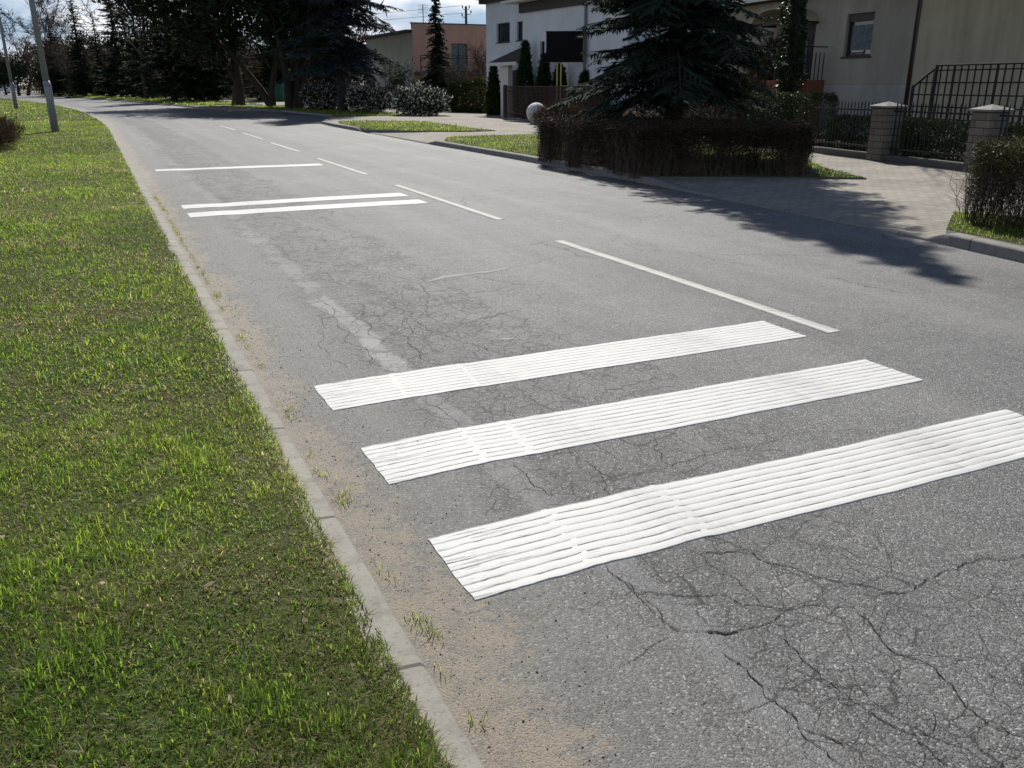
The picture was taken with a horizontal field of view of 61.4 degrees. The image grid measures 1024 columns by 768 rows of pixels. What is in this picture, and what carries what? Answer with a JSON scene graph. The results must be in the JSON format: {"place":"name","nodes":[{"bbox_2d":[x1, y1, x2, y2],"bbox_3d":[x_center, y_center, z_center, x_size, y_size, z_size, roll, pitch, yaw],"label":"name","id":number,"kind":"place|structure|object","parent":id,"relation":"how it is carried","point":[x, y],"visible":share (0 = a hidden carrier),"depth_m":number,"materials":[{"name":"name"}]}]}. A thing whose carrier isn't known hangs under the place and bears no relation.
{"place":"outdoors","nodes":[
{"label":"outdoors","id":0,"kind":"place"},
{"bbox_2d":[36,93,262,105],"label":"verge","id":1,"kind":"structure","parent":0,"point":[168,102],"depth_m":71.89,"materials":[{"name":"green plant"}]},
{"bbox_2d":[0,0,67,94],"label":"bare tree","id":2,"kind":"object","parent":1,"relation":"on","point":[21,23],"visible":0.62,"depth_m":118.40,"materials":[{"name":"plant"}]},
{"bbox_2d":[27,55,50,95],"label":"pine tree","id":3,"kind":"object","parent":1,"relation":"on","point":[36,65],"visible":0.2,"depth_m":125.37,"materials":[{"name":"green plant"}]},
{"bbox_2d":[34,15,74,96],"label":"conifer","id":4,"kind":"object","parent":1,"relation":"on","point":[57,87],"visible":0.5,"depth_m":118.05,"materials":[{"name":"green plant"}]},
{"bbox_2d":[20,0,94,95],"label":"bare tree","id":5,"kind":"object","parent":1,"relation":"on","point":[54,52],"visible":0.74,"depth_m":111.80,"materials":[{"name":"brown plant"}]},
{"bbox_2d":[27,59,89,94],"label":"thicket","id":6,"kind":"object","parent":1,"relation":"on","point":[49,66],"visible":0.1,"depth_m":125.28,"materials":[{"name":"green plant"}]},
{"bbox_2d":[26,1,111,61],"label":"bare tree","id":7,"kind":"object","parent":1,"relation":"on","point":[83,37],"visible":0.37,"depth_m":122.11,"materials":[{"name":"brown plant"}]},
{"bbox_2d":[56,0,107,97],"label":"conifer","id":8,"kind":"object","parent":1,"relation":"on","point":[85,90],"visible":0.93,"depth_m":108.31,"materials":[{"name":"green plant"}]},
{"bbox_2d":[72,56,130,95],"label":"thicket","id":9,"kind":"object","parent":1,"relation":"on","point":[107,65],"visible":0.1,"depth_m":117.54,"materials":[{"name":"green plant"}]},
{"bbox_2d":[85,19,118,95],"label":"conifer","id":10,"kind":"object","parent":1,"relation":"on","point":[95,40],"visible":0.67,"depth_m":115.85,"materials":[{"name":"green plant"}]},
{"bbox_2d":[69,0,149,98],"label":"bare tree","id":11,"kind":"object","parent":1,"relation":"on","point":[90,15],"visible":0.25,"depth_m":88.80,"materials":[{"name":"brown plant"}]},
{"bbox_2d":[92,0,140,97],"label":"conifer","id":12,"kind":"object","parent":1,"relation":"on","point":[114,60],"visible":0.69,"depth_m":100.52,"materials":[{"name":"green plant"}]},
{"bbox_2d":[101,6,138,96],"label":"conifer","id":13,"kind":"object","parent":1,"relation":"on","point":[125,50],"visible":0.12,"depth_m":105.98,"materials":[{"name":"green plant"}]},
{"bbox_2d":[117,16,166,97],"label":"conifer","id":14,"kind":"object","parent":1,"relation":"on","point":[136,56],"visible":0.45,"depth_m":93.32,"materials":[{"name":"green plant"}]},
{"bbox_2d":[122,0,224,101],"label":"conifer","id":15,"kind":"object","parent":1,"relation":"on","point":[170,84],"visible":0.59,"depth_m":77.93,"materials":[{"name":"green plant"}]},
{"bbox_2d":[0,98,459,767],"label":"verge turf","id":16,"kind":"structure","parent":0,"point":[6,326],"depth_m":3.23,"materials":[{"name":"plant"}]},
{"bbox_2d":[0,16,17,108],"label":"lamp post","id":17,"kind":"object","parent":16,"relation":"on","point":[13,92],"visible":0.92,"depth_m":56.74,"materials":[{"name":"metal"}]},
{"bbox_2d":[0,112,30,150],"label":"bramble bush","id":18,"kind":"object","parent":16,"relation":"on","point":[10,131],"visible":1,"depth_m":21.41,"materials":[{"name":"brown plant"}]},
{"bbox_2d":[29,0,58,131],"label":"lamp post","id":19,"kind":"object","parent":16,"relation":"on","point":[47,85],"visible":0.93,"depth_m":29.03,"materials":[{"name":"metal"}]},
{"bbox_2d":[0,197,307,740],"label":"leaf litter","id":20,"kind":"object","parent":16,"relation":"on","point":[206,584],"visible":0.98,"depth_m":2.80,"materials":[{"name":"brown plant"}]},
{"bbox_2d":[0,0,485,84],"label":"sky","id":21,"kind":"structure","parent":0,"point":[478,15],"materials":[{"name":"white"}]},
{"bbox_2d":[150,186,840,767],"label":"gutter gravel","id":22,"kind":"structure","parent":0,"point":[368,486],"depth_m":3.59,"materials":[{"name":"beige gravel"}]},
{"bbox_2d":[34,90,965,158],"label":"garden ground","id":23,"kind":"structure","parent":0,"point":[249,98],"depth_m":26.02,"materials":[{"name":"soil"}]},
{"bbox_2d":[114,46,170,96],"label":"thicket","id":24,"kind":"object","parent":23,"relation":"on","point":[154,72],"visible":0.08,"depth_m":104.22,"materials":[{"name":"green plant"}]},
{"bbox_2d":[127,5,163,96],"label":"conifer","id":25,"kind":"object","parent":23,"relation":"on","point":[147,49],"visible":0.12,"depth_m":109.52,"materials":[{"name":"green plant"}]},
{"bbox_2d":[11,24,375,92],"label":"wood","id":26,"kind":"object","parent":23,"relation":"on","point":[103,41],"visible":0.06,"depth_m":161.62,"materials":[{"name":"green plant"}]},
{"bbox_2d":[157,56,256,99],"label":"thicket","id":27,"kind":"object","parent":23,"relation":"on","point":[245,82],"visible":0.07,"depth_m":91.99,"materials":[{"name":"green plant"}]},
{"bbox_2d":[229,52,263,96],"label":"thicket","id":28,"kind":"object","parent":23,"relation":"on","point":[252,64],"visible":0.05,"depth_m":104.45,"materials":[{"name":"green plant"}]},
{"bbox_2d":[259,82,284,100],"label":"green fence","id":29,"kind":"object","parent":23,"relation":"on","point":[277,96],"visible":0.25,"depth_m":82.83,"materials":[{"name":"metal"}]},
{"bbox_2d":[229,14,315,101],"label":"conifer","id":30,"kind":"object","parent":23,"relation":"on","point":[265,73],"visible":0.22,"depth_m":85.13,"materials":[{"name":"green plant"}]},
{"bbox_2d":[252,51,355,85],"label":"thicket","id":31,"kind":"object","parent":23,"relation":"on","point":[267,77],"visible":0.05,"depth_m":89.36,"materials":[{"name":"green plant"}]},
{"bbox_2d":[288,21,362,99],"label":"conifer","id":32,"kind":"object","parent":23,"relation":"on","point":[329,79],"visible":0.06,"depth_m":72.98,"materials":[{"name":"green plant"}]},
{"bbox_2d":[346,79,456,106],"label":"garden wall","id":33,"kind":"structure","parent":23,"relation":"on","point":[394,90],"depth_m":59.44,"materials":[{"name":"concrete"}]},
{"bbox_2d":[361,4,485,106],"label":"salmon house","id":34,"kind":"structure","parent":23,"relation":"on","point":[406,46],"depth_m":59.19,"materials":[{"name":"paint"}]},
{"bbox_2d":[451,44,466,70],"bbox_3d":[-3.675,-22.487,59.466,1.195,1.832,0.088,-9,21,-24],"label":"window","id":35,"kind":"structure","parent":34,"relation":"in","point":[455,52],"depth_m":59.39,"materials":[{"name":"grey glass"}]},
{"bbox_2d":[416,0,455,110],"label":"narrow conifer","id":36,"kind":"object","parent":23,"relation":"on","point":[435,58],"visible":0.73,"depth_m":52.00,"materials":[{"name":"green plant"}]},
{"bbox_2d":[422,35,485,106],"bbox_3d":[-2.314,-18.232,50.485,4.488,4.558,3.989,7,21,20],"label":"bare tree","id":37,"kind":"object","parent":23,"relation":"on","point":[476,57],"visible":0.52,"depth_m":50.03,"materials":[{"name":"brown plant"}]},
{"bbox_2d":[446,78,486,113],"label":"green hedge","id":38,"kind":"object","parent":23,"relation":"on","point":[458,84],"visible":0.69,"depth_m":48.84,"materials":[{"name":"green plant"}]},
{"bbox_2d":[461,5,471,23],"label":"utility pole","id":39,"kind":"object","parent":23,"relation":"on","point":[466,14],"visible":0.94,"depth_m":77.31,"materials":[{"name":"grey wood"}]},
{"bbox_2d":[3,5,461,26],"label":"power line","id":40,"kind":"object","parent":39,"relation":"attached to","point":[122,26],"visible":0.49,"depth_m":92.88,"materials":[{"name":"black metal"}]},
{"bbox_2d":[12,13,457,32],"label":"power line","id":41,"kind":"object","parent":39,"relation":"attached to","point":[132,32],"visible":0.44,"depth_m":92.63,"materials":[{"name":"black metal"}]},
{"bbox_2d":[484,66,500,114],"bbox_3d":[-0.980,-15.266,44.627,1.143,2.671,1.218,9,21,23],"label":"thuja","id":42,"kind":"object","parent":23,"relation":"on","point":[492,101],"visible":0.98,"depth_m":44.52,"materials":[{"name":"green plant"}]},
{"bbox_2d":[515,39,534,117],"bbox_3d":[0.598,-14.129,40.008,1.384,3.606,1.409,0,19,0],"label":"thuja","id":43,"kind":"object","parent":23,"relation":"on","point":[524,75],"visible":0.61,"depth_m":39.68,"materials":[{"name":"green plant"}]},
{"bbox_2d":[532,52,552,106],"bbox_3d":[1.420,-13.274,38.562,1.335,2.989,1.308,0,19,0],"label":"thuja","id":44,"kind":"object","parent":23,"relation":"on","point":[544,74],"visible":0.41,"depth_m":38.23,"materials":[{"name":"green plant"}]},
{"bbox_2d":[546,63,568,114],"bbox_3d":[2.104,-12.677,37.526,1.370,2.535,1.358,0,19,0],"label":"thuja","id":45,"kind":"object","parent":23,"relation":"on","point":[564,81],"visible":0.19,"depth_m":37.20,"materials":[{"name":"green plant"}]},
{"bbox_2d":[577,68,592,106],"bbox_3d":[3.094,-12.240,36.628,1.455,2.260,1.511,0,19,0],"label":"thuja","id":46,"kind":"object","parent":23,"relation":"on","point":[583,77],"visible":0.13,"depth_m":36.25,"materials":[{"name":"green plant"}]},
{"bbox_2d":[479,0,724,119],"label":"white house","id":47,"kind":"structure","parent":23,"relation":"on","point":[510,24],"depth_m":39.22,"materials":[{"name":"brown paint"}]},
{"bbox_2d":[495,22,509,43],"bbox_3d":[-0.399,-18.221,44.771,0.238,0.972,1.604,-10,21,-26],"label":"window","id":48,"kind":"structure","parent":47,"relation":"in","point":[503,28],"depth_m":44.91,"materials":[{"name":"glass"}]},
{"bbox_2d":[515,21,522,41],"bbox_3d":[0.493,-17.662,43.188,0.238,0.921,0.920,-10,21,-26],"label":"window","id":49,"kind":"structure","parent":47,"relation":"in","point":[520,23],"depth_m":43.38,"materials":[{"name":"brown paint"}]},
{"bbox_2d":[646,75,789,140],"bbox_3d":[5.776,-7.852,24.241,4.570,2.282,2.168,0,19,0],"label":"brown bush","id":50,"kind":"object","parent":23,"relation":"on","point":[715,111],"visible":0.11,"depth_m":23.89,"materials":[{"name":"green plant"}]},
{"bbox_2d":[746,91,791,121],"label":"box shrub","id":51,"kind":"object","parent":23,"relation":"on","point":[775,96],"visible":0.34,"depth_m":22.14,"materials":[{"name":"green plant"}]},
{"bbox_2d":[738,27,805,109],"bbox_3d":[8.884,-10.238,29.247,2.986,3.605,2.600,0,19,0],"label":"brown bush","id":52,"kind":"object","parent":23,"relation":"on","point":[751,73],"visible":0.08,"depth_m":28.77,"materials":[{"name":"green plant"}]},
{"bbox_2d":[773,0,808,120],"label":"ivy tree","id":53,"kind":"object","parent":23,"relation":"on","point":[790,72],"visible":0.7,"depth_m":23.75,"materials":[{"name":"green plant"}]},
{"bbox_2d":[777,91,838,146],"bbox_3d":[7.513,-6.755,22.012,1.484,1.438,1.195,5,20,14],"label":"box shrub","id":54,"kind":"object","parent":23,"relation":"on","point":[820,96],"visible":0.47,"depth_m":21.62,"materials":[{"name":"green plant"}]},
{"bbox_2d":[711,0,1023,138],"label":"grey house","id":55,"kind":"structure","parent":23,"relation":"on","point":[873,51],"depth_m":24.70,"materials":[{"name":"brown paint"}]},
{"bbox_2d":[797,24,815,78],"bbox_3d":[9.531,-10.970,28.338,0.100,1.780,1.485,-6,20,-17],"label":"door","id":56,"kind":"structure","parent":55,"relation":"in","point":[811,28],"depth_m":27.97,"materials":[{"name":"brown paint"}]},
{"bbox_2d":[840,12,874,58],"bbox_3d":[10.378,-10.372,25.677,0.238,1.243,1.332,-6,20,-17],"label":"window","id":57,"kind":"structure","parent":55,"relation":"in","point":[861,25],"depth_m":25.76,"materials":[{"name":"grey glass"}]},
{"bbox_2d":[823,113,925,155],"bbox_3d":[8.108,-5.606,19.431,1.058,0.965,2.769,-5,20,-15],"label":"evergreen hedge","id":58,"kind":"object","parent":23,"relation":"on","point":[868,121],"visible":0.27,"depth_m":19.74,"materials":[{"name":"green plant"}]},
{"bbox_2d":[900,117,1021,161],"bbox_3d":[8.842,-4.729,16.933,1.040,0.948,2.795,-5,20,-15],"label":"evergreen hedge","id":59,"kind":"object","parent":23,"relation":"on","point":[940,136],"visible":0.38,"depth_m":17.27,"materials":[{"name":"green plant"}]},
{"bbox_2d":[907,61,1023,152],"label":"stair railing","id":60,"kind":"object","parent":23,"relation":"on","point":[932,94],"visible":0.48,"depth_m":19.47,"materials":[{"name":"black iron"}]},
{"bbox_2d":[0,92,1023,767],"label":"road","id":61,"kind":"structure","parent":0,"point":[952,338],"depth_m":4.39,"materials":[{"name":"grey asphalt"}]},
{"bbox_2d":[0,69,22,94],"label":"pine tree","id":62,"kind":"object","parent":61,"relation":"on","point":[4,82],"visible":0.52,"depth_m":140.76,"materials":[{"name":"green plant"}]},
{"bbox_2d":[0,47,33,95],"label":"pine tree","id":63,"kind":"object","parent":61,"relation":"on","point":[19,72],"visible":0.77,"depth_m":130.03,"materials":[{"name":"green plant"}]},
{"bbox_2d":[0,16,89,95],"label":"bare tree","id":64,"kind":"object","parent":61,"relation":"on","point":[25,47],"visible":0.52,"depth_m":129.00,"materials":[{"name":"brown plant"}]},
{"bbox_2d":[155,164,321,170],"bbox_3d":[-5.556,-4.440,17.707,3.307,0.034,0.468,-9,21,-24],"label":"rumble strip","id":65,"kind":"object","parent":61,"relation":"on","point":[263,166],"visible":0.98,"depth_m":17.65,"materials":[{"name":"white paint"}]},
{"bbox_2d":[67,107,484,767],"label":"kerb","id":66,"kind":"structure","parent":61,"relation":"on","point":[417,677],"depth_m":3.03,"materials":[{"name":"concrete"}]},
{"bbox_2d":[181,193,407,208],"bbox_3d":[-3.131,-2.686,12.668,3.244,0.043,0.458,-9,21,-24],"label":"rumble strip","id":67,"kind":"object","parent":61,"relation":"on","point":[232,204],"visible":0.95,"depth_m":12.61,"materials":[{"name":"white paint"}]},
{"bbox_2d":[187,199,426,217],"bbox_3d":[-2.759,-2.424,11.909,3.244,0.035,0.472,-9,21,-24],"label":"rumble strip","id":68,"kind":"object","parent":61,"relation":"on","point":[292,208],"visible":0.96,"depth_m":11.83,"materials":[{"name":"white paint"}]},
{"bbox_2d":[151,193,506,767],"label":"gutter weeds","id":69,"kind":"object","parent":61,"relation":"on","point":[216,295],"visible":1,"depth_m":3.58,"materials":[{"name":"green plant"}]},
{"bbox_2d":[314,158,366,174],"bbox_3d":[-3.638,-4.581,18.105,0.125,0.022,4.100,-9,21,-24],"label":"lane marking","id":70,"kind":"object","parent":61,"relation":"on","point":[350,169],"visible":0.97,"depth_m":17.91,"materials":[{"name":"paint"}]},
{"bbox_2d":[392,185,501,219],"bbox_3d":[-1.065,-2.713,12.723,0.125,0.021,4.300,-9,21,-24],"label":"lane marking","id":71,"kind":"object","parent":61,"relation":"on","point":[452,204],"visible":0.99,"depth_m":12.32,"materials":[{"name":"paint"}]},
{"bbox_2d":[427,267,510,281],"bbox_3d":[-0.384,-0.993,7.758,0.989,0.002,0.114,-14,24,-35],"label":"sealed crack","id":72,"kind":"object","parent":61,"relation":"on","point":[441,277],"visible":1,"depth_m":7.72,"materials":[{"name":"grey asphalt"}]},
{"bbox_2d":[3,92,1023,262],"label":"kerb","id":73,"kind":"structure","parent":61,"relation":"on","point":[1009,251],"depth_m":12.82,"materials":[{"name":"concrete"}]},
{"bbox_2d":[314,321,806,410],"bbox_3d":[0.431,-0.147,5.360,3.248,0.037,0.473,-9,21,-24],"label":"rumble strip","id":74,"kind":"object","parent":61,"relation":"on","point":[343,395],"visible":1,"depth_m":5.24,"materials":[{"name":"white paint"}]},
{"bbox_2d":[360,359,923,484],"bbox_3d":[0.826,0.146,4.514,3.208,0.031,0.474,-9,21,-24],"label":"rumble strip","id":75,"kind":"object","parent":61,"relation":"on","point":[406,459],"visible":0.99,"depth_m":4.37,"materials":[{"name":"white paint"}]},
{"bbox_2d":[317,227,1022,767],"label":"road crack","id":76,"kind":"object","parent":61,"relation":"on","point":[763,605],"visible":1,"depth_m":2.73,"materials":[{"name":"black asphalt"}]},
{"bbox_2d":[553,240,839,332],"bbox_3d":[1.357,-0.956,7.662,0.125,0.020,4.060,-9,21,-24],"label":"lane marking","id":77,"kind":"object","parent":61,"relation":"on","point":[799,320],"visible":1,"depth_m":7.07,"materials":[{"name":"paint"}]},
{"bbox_2d":[427,409,1023,600],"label":"rumble strip","id":78,"kind":"object","parent":61,"relation":"on","point":[528,549],"visible":0.98,"depth_m":3.50,"materials":[{"name":"white paint"}]},
{"bbox_2d":[0,90,1023,235],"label":"pavement","id":79,"kind":"structure","parent":0,"point":[907,197],"depth_m":13.52,"materials":[{"name":"grey concrete"}]},
{"bbox_2d":[105,0,201,98],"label":"bare tree","id":80,"kind":"object","parent":79,"relation":"on","point":[125,20],"visible":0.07,"depth_m":86.35,"materials":[{"name":"plant"}]},
{"bbox_2d":[161,27,230,99],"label":"conifer","id":81,"kind":"object","parent":79,"relation":"on","point":[196,69],"visible":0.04,"depth_m":88.05,"materials":[{"name":"green plant"}]},
{"bbox_2d":[139,0,264,105],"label":"dense tree","id":82,"kind":"object","parent":79,"relation":"on","point":[238,96],"visible":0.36,"depth_m":62.51,"materials":[{"name":"green plant"}]},
{"bbox_2d":[174,14,254,100],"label":"conifer","id":83,"kind":"object","parent":79,"relation":"on","point":[214,80],"visible":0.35,"depth_m":80.32,"materials":[{"name":"green plant"}]},
{"bbox_2d":[198,104,404,116],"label":"grass","id":84,"kind":"structure","parent":79,"relation":"on","point":[336,112],"depth_m":50.72,"materials":[{"name":"green plant"}]},
{"bbox_2d":[89,0,314,105],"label":"leaning tree","id":85,"kind":"object","parent":84,"relation":"on","point":[161,7],"visible":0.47,"depth_m":57.87,"materials":[{"name":"green plant"}]},
{"bbox_2d":[179,0,387,107],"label":"multi stem tree","id":86,"kind":"object","parent":84,"relation":"on","point":[287,15],"visible":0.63,"depth_m":54.07,"materials":[{"name":"green plant"}]},
{"bbox_2d":[298,79,337,109],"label":"variegated bush","id":87,"kind":"object","parent":84,"relation":"on","point":[311,93],"visible":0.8,"depth_m":52.66,"materials":[{"name":"green plant"}]},
{"bbox_2d":[267,0,412,110],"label":"blue spruce","id":88,"kind":"object","parent":84,"relation":"on","point":[341,46],"visible":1,"depth_m":48.80,"materials":[{"name":"green plant"}]},
{"bbox_2d":[343,85,394,111],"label":"variegated bush","id":89,"kind":"object","parent":84,"relation":"on","point":[364,99],"visible":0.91,"depth_m":48.93,"materials":[{"name":"green plant"}]},
{"bbox_2d":[389,81,452,115],"bbox_3d":[-4.686,-14.583,44.132,3.404,1.859,2.200,0,19,0],"label":"variegated bush","id":90,"kind":"object","parent":84,"relation":"on","point":[406,99],"visible":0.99,"depth_m":43.74,"materials":[{"name":"green plant"}]},
{"bbox_2d":[378,58,416,93],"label":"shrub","id":91,"kind":"object","parent":79,"relation":"on","point":[394,83],"visible":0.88,"depth_m":56.67,"materials":[{"name":"green plant"}]},
{"bbox_2d":[338,120,494,132],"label":"grass island","id":92,"kind":"structure","parent":79,"relation":"on","point":[364,129],"depth_m":30.09,"materials":[{"name":"plant"}]},
{"bbox_2d":[339,119,493,130],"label":"grass","id":93,"kind":"structure","parent":92,"relation":"on","point":[391,123],"depth_m":32.49,"materials":[{"name":"green plant"}]},
{"bbox_2d":[526,102,542,123],"bbox_3d":[0.977,-10.875,34.681,0.800,0.860,0.800,0,19,0],"label":"concrete ball","id":94,"kind":"object","parent":79,"relation":"on","point":[532,106],"visible":0.48,"depth_m":34.40,"materials":[{"name":"grey concrete"}]},
{"bbox_2d":[501,85,610,120],"bbox_3d":[1.606,-11.671,35.982,0.250,1.550,8.520,-10,21,-26],"label":"brown fence","id":95,"kind":"object","parent":79,"relation":"on","point":[527,91],"visible":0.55,"depth_m":37.37,"materials":[{"name":"paint"}]},
{"bbox_2d":[527,97,594,131],"bbox_3d":[1.699,-8.852,28.647,2.536,1.327,1.654,0,19,0],"label":"twiggy bush","id":96,"kind":"object","parent":79,"relation":"on","point":[572,109],"visible":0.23,"depth_m":28.48,"materials":[{"name":"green plant"}]},
{"bbox_2d":[545,31,583,98],"bbox_3d":[2.194,-12.898,36.309,1.600,3.654,0.162,3,19,8],"label":"notice board","id":97,"kind":"object","parent":79,"relation":"on","point":[564,46],"visible":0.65,"depth_m":35.86,"materials":[{"name":"black metal"}]},
{"bbox_2d":[444,133,866,178],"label":"grass","id":98,"kind":"structure","parent":79,"relation":"on","point":[502,145],"depth_m":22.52,"materials":[{"name":"green plant"}]},
{"bbox_2d":[544,0,786,154],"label":"spruce tree","id":99,"kind":"object","parent":98,"relation":"on","point":[676,71],"visible":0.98,"depth_m":17.82,"materials":[{"name":"green plant"}]},
{"bbox_2d":[529,111,824,178],"bbox_3d":[2.289,-4.885,17.188,7.992,1.011,4.518,18,26,41],"label":"clipped hedge","id":100,"kind":"object","parent":98,"relation":"on","point":[627,138],"visible":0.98,"depth_m":14.97,"materials":[{"name":"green plant"}]},
{"bbox_2d":[809,100,1023,173],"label":"iron fence","id":101,"kind":"object","parent":79,"relation":"on","point":[885,130],"visible":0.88,"depth_m":17.36,"materials":[{"name":"metal"}]},
{"bbox_2d":[945,209,1023,245],"bbox_3d":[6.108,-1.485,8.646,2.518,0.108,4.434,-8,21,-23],"label":"grass","id":102,"kind":"structure","parent":79,"relation":"on","point":[966,222],"depth_m":9.32,"materials":[{"name":"green plant"}]},
{"bbox_2d":[938,133,1023,230],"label":"clipped shrub","id":103,"kind":"object","parent":102,"relation":"on","point":[998,176],"visible":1,"depth_m":9.43,"materials":[{"name":"green plant"}]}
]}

